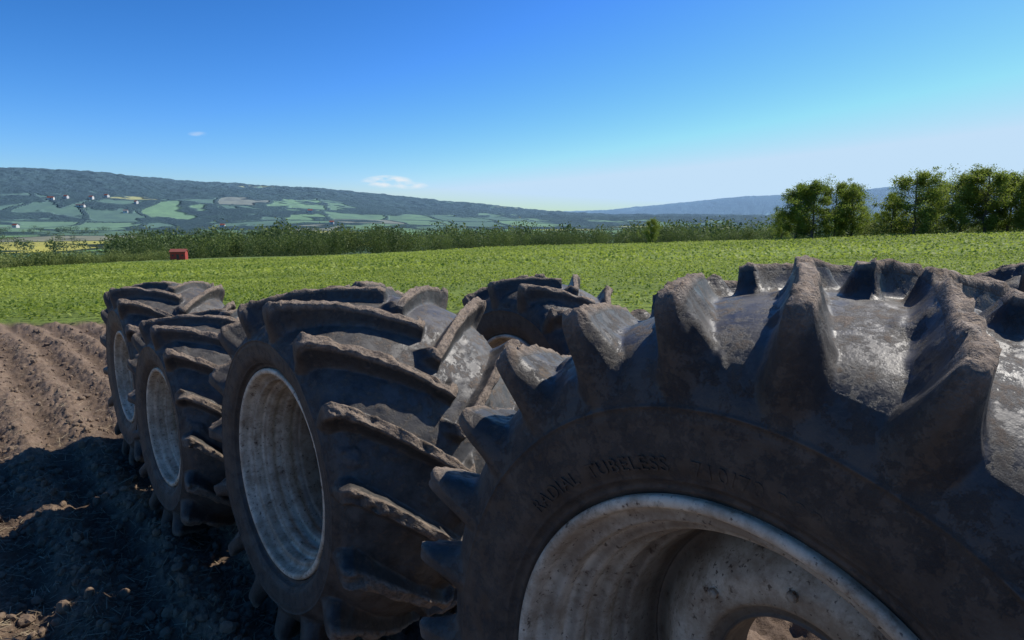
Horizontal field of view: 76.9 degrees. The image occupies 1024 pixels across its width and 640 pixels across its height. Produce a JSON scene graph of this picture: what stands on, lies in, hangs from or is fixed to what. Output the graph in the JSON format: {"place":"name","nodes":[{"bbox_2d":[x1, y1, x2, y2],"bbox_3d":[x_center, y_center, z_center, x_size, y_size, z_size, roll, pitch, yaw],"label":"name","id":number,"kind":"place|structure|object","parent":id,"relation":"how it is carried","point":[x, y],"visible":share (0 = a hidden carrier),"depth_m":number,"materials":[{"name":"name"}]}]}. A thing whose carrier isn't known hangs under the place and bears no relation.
{"place":"outdoors","nodes":[
{"label":"outdoors","id":0,"kind":"place"},
{"bbox_2d":[0,167,1023,639],"bbox_3d":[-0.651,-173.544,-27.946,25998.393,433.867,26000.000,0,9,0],"label":"ground","id":1,"kind":"structure","parent":0,"point":[26,205],"depth_m":16.21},
{"bbox_2d":[12,224,19,227],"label":"farmhouse","id":2,"kind":"object","parent":1,"relation":"on","point":[15,225],"visible":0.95,"depth_m":1481.84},
{"bbox_2d":[47,196,54,199],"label":"farmhouse","id":3,"kind":"object","parent":1,"relation":"on","point":[50,197],"visible":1,"depth_m":1913.80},
{"bbox_2d":[75,204,85,206],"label":"farmhouse","id":4,"kind":"object","parent":1,"relation":"on","point":[80,205],"visible":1,"depth_m":1867.83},
{"bbox_2d":[0,248,169,267],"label":"hedgerow","id":5,"kind":"object","parent":1,"relation":"on","point":[49,257],"visible":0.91,"depth_m":113.64,"materials":[{"name":"green plant"}]},
{"bbox_2d":[0,326,299,639],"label":"soil clods","id":6,"kind":"object","parent":1,"relation":"on","point":[123,592],"visible":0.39,"depth_m":4.33,"materials":[{"name":"brown soil"}]},
{"bbox_2d":[100,281,235,465],"bbox_3d":[-3.279,0.484,6.250,0.949,1.727,1.732,-8,12,-40],"label":"tractor wheel","id":7,"kind":"object","parent":1,"relation":"on","point":[126,311],"visible":0.34,"depth_m":6.00,"materials":[{"name":"rubber"}]},
{"bbox_2d":[169,249,188,259],"bbox_3d":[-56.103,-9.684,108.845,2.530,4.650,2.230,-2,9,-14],"label":"red barn","id":8,"kind":"structure","parent":1,"relation":"on","point":[179,254],"depth_m":107.79,"materials":[{"name":"red wood"}]},
{"bbox_2d":[0,333,362,639],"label":"straw residue","id":9,"kind":"object","parent":1,"relation":"on","point":[46,588],"visible":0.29,"depth_m":4.27},
{"bbox_2d":[127,308,239,536],"bbox_3d":[-2.186,0.727,4.997,1.077,1.647,1.652,-8,23,-42],"label":"tractor wheel","id":10,"kind":"object","parent":1,"relation":"on","point":[175,397],"visible":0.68,"depth_m":4.45,"materials":[{"name":"rubber"}]},
{"bbox_2d":[209,281,520,639],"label":"tractor wheel","id":11,"kind":"object","parent":1,"relation":"on","point":[335,430],"visible":0.91,"depth_m":3.18,"materials":[{"name":"rubber"}]},
{"bbox_2d":[114,222,809,261],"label":"woodland edge","id":12,"kind":"object","parent":1,"relation":"on","point":[384,240],"visible":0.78,"depth_m":132.51,"materials":[{"name":"green plant"}]},
{"bbox_2d":[0,223,965,251],"bbox_3d":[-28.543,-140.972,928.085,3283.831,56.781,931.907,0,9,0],"label":"valley woodland","id":13,"kind":"object","parent":1,"relation":"on","point":[52,241],"visible":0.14,"depth_m":762.69,"materials":[{"name":"green plant"}]},
{"bbox_2d":[0,230,1023,321],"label":"crop field plants","id":14,"kind":"object","parent":1,"relation":"on","point":[399,258],"visible":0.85,"depth_m":40.94,"materials":[{"name":"green plant"}]},
{"bbox_2d":[462,274,612,354],"bbox_3d":[0.257,0.556,5.385,0.844,1.873,1.878,-8,24,-41],"label":"tractor wheel","id":15,"kind":"object","parent":1,"relation":"on","point":[526,310],"visible":0.17,"depth_m":4.96,"materials":[{"name":"rubber"}]},
{"bbox_2d":[93,210,1021,261],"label":"distant tree line","id":16,"kind":"object","parent":1,"relation":"on","point":[714,229],"visible":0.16,"depth_m":215.79,"materials":[{"name":"green plant"}]},
{"bbox_2d":[636,216,663,243],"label":"deciduous tree","id":17,"kind":"object","parent":1,"relation":"on","point":[654,222],"visible":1,"depth_m":111.58,"materials":[{"name":"green plant"}]},
{"bbox_2d":[419,255,1023,639],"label":"tractor wheel","id":18,"kind":"object","parent":1,"relation":"on","point":[821,449],"visible":1,"depth_m":1.34,"materials":[{"name":"rubber"}]},
{"bbox_2d":[767,210,795,238],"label":"deciduous tree","id":19,"kind":"object","parent":1,"relation":"on","point":[777,229],"visible":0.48,"depth_m":110.86,"materials":[{"name":"green plant"}]},
{"bbox_2d":[773,182,828,238],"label":"deciduous tree","id":20,"kind":"object","parent":1,"relation":"on","point":[789,229],"visible":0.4,"depth_m":106.13,"materials":[{"name":"green plant"}]},
{"bbox_2d":[770,176,851,238],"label":"deciduous tree","id":21,"kind":"object","parent":1,"relation":"on","point":[817,188],"visible":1,"depth_m":101.87,"materials":[{"name":"green plant"}]},
{"bbox_2d":[817,178,881,236],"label":"deciduous tree","id":22,"kind":"object","parent":1,"relation":"on","point":[842,185],"visible":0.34,"depth_m":105.94,"materials":[{"name":"green plant"}]},
{"bbox_2d":[831,182,876,236],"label":"deciduous tree","id":23,"kind":"object","parent":1,"relation":"on","point":[858,192],"visible":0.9,"depth_m":101.65,"materials":[{"name":"green plant"}]},
{"bbox_2d":[855,208,874,235],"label":"deciduous tree","id":24,"kind":"object","parent":1,"relation":"on","point":[866,222],"visible":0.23,"depth_m":110.63,"materials":[{"name":"green plant"}]},
{"bbox_2d":[871,210,891,234],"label":"deciduous tree","id":25,"kind":"object","parent":1,"relation":"on","point":[881,213],"visible":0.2,"depth_m":108.33,"materials":[{"name":"green plant"}]},
{"bbox_2d":[867,188,912,233],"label":"deciduous tree","id":26,"kind":"object","parent":1,"relation":"on","point":[892,212],"visible":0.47,"depth_m":102.15,"materials":[{"name":"green plant"}]},
{"bbox_2d":[855,165,978,234],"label":"deciduous tree","id":27,"kind":"object","parent":1,"relation":"on","point":[923,180],"visible":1,"depth_m":95.89,"materials":[{"name":"green plant"}]},
{"bbox_2d":[913,185,956,234],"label":"deciduous tree","id":28,"kind":"object","parent":1,"relation":"on","point":[940,211],"visible":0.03,"depth_m":103.85,"materials":[{"name":"green plant"}]},
{"bbox_2d":[859,218,1018,234],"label":"field edge bushes","id":29,"kind":"object","parent":1,"relation":"on","point":[870,229],"visible":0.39,"depth_m":100.25,"materials":[{"name":"green plant"}]},
{"bbox_2d":[933,163,997,233],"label":"deciduous tree","id":30,"kind":"object","parent":1,"relation":"on","point":[951,213],"visible":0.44,"depth_m":97.32,"materials":[{"name":"green plant"}]},
{"bbox_2d":[938,163,1023,232],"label":"deciduous tree","id":31,"kind":"object","parent":1,"relation":"on","point":[981,176],"visible":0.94,"depth_m":94.68,"materials":[{"name":"green plant"}]},
{"bbox_2d":[972,168,1023,231],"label":"deciduous tree","id":32,"kind":"object","parent":1,"relation":"on","point":[1019,178],"visible":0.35,"depth_m":96.07,"materials":[{"name":"green plant"}]},
{"bbox_2d":[972,263,1023,291],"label":"tractor wheel","id":33,"kind":"object","parent":1,"relation":"on","point":[1011,275],"visible":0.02,"depth_m":4.82,"materials":[{"name":"rubber"}]},
{"bbox_2d":[994,173,1023,230],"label":"deciduous tree","id":34,"kind":"object","parent":1,"relation":"on","point":[1019,192],"visible":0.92,"depth_m":92.96,"materials":[{"name":"green plant"}]},
{"bbox_2d":[0,0,1023,210],"label":"sky","id":35,"kind":"structure","parent":0,"point":[548,105],"materials":[{"name":"blue"}]}
]}

